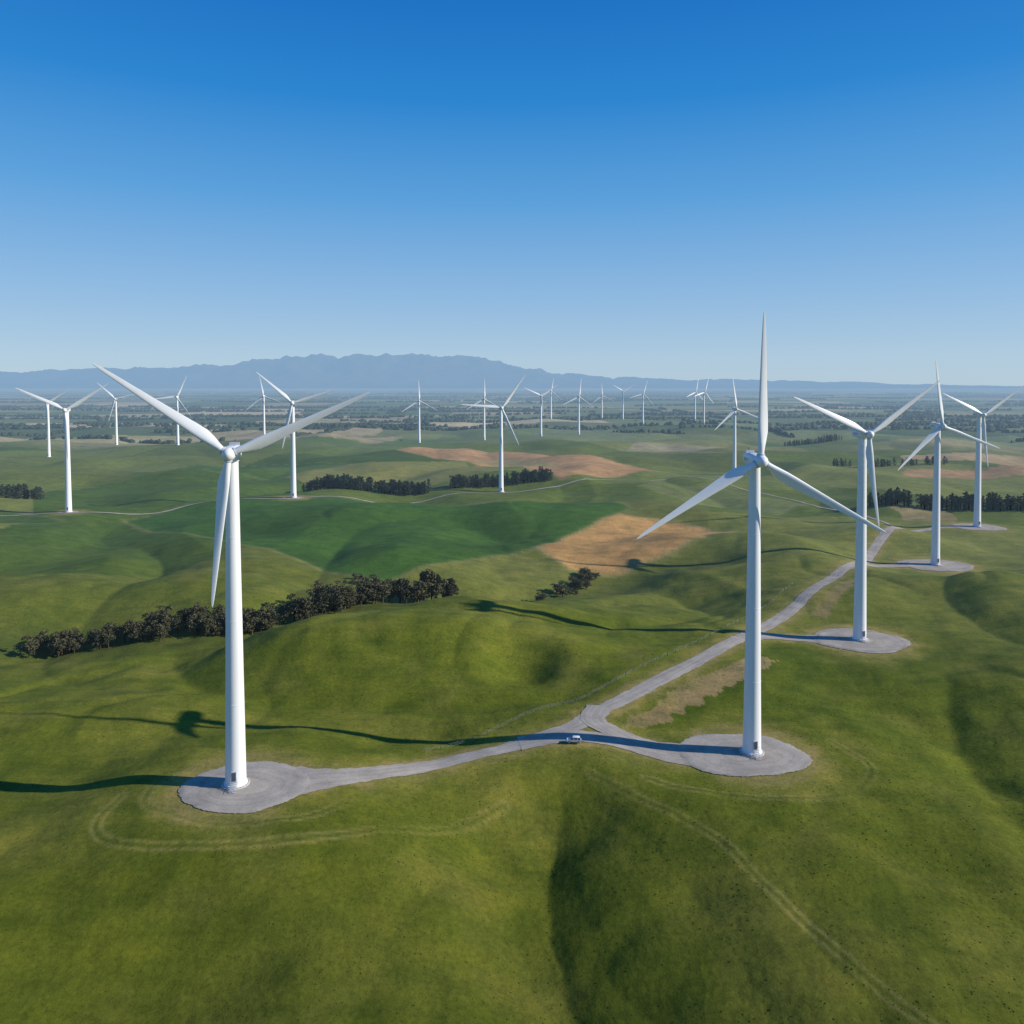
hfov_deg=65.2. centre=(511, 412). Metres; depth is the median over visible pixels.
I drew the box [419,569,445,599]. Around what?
gum tree
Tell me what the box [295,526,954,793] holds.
gravel road
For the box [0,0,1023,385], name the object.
sky
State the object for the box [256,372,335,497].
wind turbine
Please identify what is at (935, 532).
wind turbine
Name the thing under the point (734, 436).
wind turbine
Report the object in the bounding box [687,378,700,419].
wind turbine
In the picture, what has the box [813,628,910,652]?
turbine pad
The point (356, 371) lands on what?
mountain range
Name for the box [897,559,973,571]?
turbine pad
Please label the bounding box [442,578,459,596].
gum tree
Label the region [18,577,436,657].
tree belt
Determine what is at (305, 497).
gravel track
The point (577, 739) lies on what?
parked car
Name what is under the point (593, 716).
gravel road
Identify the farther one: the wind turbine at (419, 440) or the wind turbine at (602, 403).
the wind turbine at (602, 403)
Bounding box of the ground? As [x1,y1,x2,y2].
[0,388,1023,1023]
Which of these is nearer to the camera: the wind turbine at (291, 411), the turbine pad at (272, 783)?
the turbine pad at (272, 783)
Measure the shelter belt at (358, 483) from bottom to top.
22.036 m
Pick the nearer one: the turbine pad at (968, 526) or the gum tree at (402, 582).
the gum tree at (402, 582)
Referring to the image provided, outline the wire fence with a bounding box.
[424,583,792,752]
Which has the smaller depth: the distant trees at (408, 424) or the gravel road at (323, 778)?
the gravel road at (323, 778)
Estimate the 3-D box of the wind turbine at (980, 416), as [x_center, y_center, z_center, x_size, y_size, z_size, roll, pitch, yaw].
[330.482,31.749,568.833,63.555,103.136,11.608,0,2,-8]
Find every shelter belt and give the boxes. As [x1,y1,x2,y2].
[0,483,45,499]
[301,473,431,494]
[448,466,552,488]
[784,434,841,445]
[833,456,948,466]
[867,487,1023,510]
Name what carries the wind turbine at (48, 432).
on the ground
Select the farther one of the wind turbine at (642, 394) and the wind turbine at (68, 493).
the wind turbine at (642, 394)
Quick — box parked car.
[566,735,581,743]
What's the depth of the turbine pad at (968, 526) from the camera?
567.06 m
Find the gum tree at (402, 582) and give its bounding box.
[390,578,409,602]
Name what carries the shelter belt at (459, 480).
on the ground
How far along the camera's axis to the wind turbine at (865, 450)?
306.93 m
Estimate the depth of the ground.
233.24 m
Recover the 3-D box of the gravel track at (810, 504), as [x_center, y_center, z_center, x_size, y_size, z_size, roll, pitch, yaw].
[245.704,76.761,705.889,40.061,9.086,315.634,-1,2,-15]
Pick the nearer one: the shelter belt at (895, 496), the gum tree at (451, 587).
the gum tree at (451, 587)
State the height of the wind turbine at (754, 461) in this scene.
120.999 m
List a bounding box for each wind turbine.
[16,384,106,512]
[21,388,69,456]
[93,364,369,793]
[99,384,133,444]
[155,376,189,444]
[246,376,283,434]
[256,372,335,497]
[402,380,437,442]
[461,375,524,491]
[468,378,495,439]
[525,385,556,435]
[541,378,558,418]
[563,383,592,434]
[594,390,612,417]
[615,385,633,418]
[631,383,652,422]
[637,312,885,759]
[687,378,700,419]
[696,378,712,423]
[715,380,757,468]
[794,380,939,642]
[898,362,999,565]
[943,386,1022,527]
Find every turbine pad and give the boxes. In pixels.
[178,761,312,813]
[678,734,812,776]
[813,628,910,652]
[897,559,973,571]
[951,523,1007,530]
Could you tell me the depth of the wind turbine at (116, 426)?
1388.26 m
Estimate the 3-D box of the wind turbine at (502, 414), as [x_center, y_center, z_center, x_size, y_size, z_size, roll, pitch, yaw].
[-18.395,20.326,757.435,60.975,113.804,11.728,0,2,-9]
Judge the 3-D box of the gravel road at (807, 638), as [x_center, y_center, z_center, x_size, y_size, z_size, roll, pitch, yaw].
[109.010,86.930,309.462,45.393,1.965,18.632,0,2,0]
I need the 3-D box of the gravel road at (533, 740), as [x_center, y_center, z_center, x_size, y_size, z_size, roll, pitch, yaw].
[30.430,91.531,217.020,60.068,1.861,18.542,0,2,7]
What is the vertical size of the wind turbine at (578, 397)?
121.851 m
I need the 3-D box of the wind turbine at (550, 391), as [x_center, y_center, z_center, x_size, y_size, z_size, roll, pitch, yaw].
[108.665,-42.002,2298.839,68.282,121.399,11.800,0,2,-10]
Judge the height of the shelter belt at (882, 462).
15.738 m
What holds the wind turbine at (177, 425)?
on the ground
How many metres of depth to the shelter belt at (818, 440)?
1488.81 m
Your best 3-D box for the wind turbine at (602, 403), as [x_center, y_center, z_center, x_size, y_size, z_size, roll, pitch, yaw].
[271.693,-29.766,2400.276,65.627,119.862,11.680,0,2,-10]
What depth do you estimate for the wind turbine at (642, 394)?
2149.25 m
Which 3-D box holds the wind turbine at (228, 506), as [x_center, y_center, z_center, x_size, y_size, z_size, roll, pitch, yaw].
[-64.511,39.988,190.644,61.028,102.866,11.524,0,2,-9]
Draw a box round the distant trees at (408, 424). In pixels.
[0,391,1023,443]
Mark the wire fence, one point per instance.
(607, 683)
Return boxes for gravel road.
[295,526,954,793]
[517,730,742,776]
[580,705,687,763]
[735,633,815,642]
[853,561,906,566]
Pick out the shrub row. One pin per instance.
(577, 583)
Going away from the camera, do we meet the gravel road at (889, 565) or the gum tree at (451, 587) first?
the gum tree at (451, 587)
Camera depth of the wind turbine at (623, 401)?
2299.07 m
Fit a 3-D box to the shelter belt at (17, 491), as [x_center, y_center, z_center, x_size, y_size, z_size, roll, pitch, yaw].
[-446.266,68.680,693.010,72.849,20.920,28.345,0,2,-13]
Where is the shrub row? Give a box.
[350,567,600,600]
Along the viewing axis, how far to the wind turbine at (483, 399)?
1549.26 m
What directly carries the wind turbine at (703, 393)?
on the ground
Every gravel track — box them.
[0,476,719,515]
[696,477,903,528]
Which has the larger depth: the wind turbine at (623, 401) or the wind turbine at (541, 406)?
the wind turbine at (623, 401)
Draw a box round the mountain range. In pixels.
[0,353,1023,388]
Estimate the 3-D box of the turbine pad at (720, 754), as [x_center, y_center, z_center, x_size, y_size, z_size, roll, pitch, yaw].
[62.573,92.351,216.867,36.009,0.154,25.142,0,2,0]

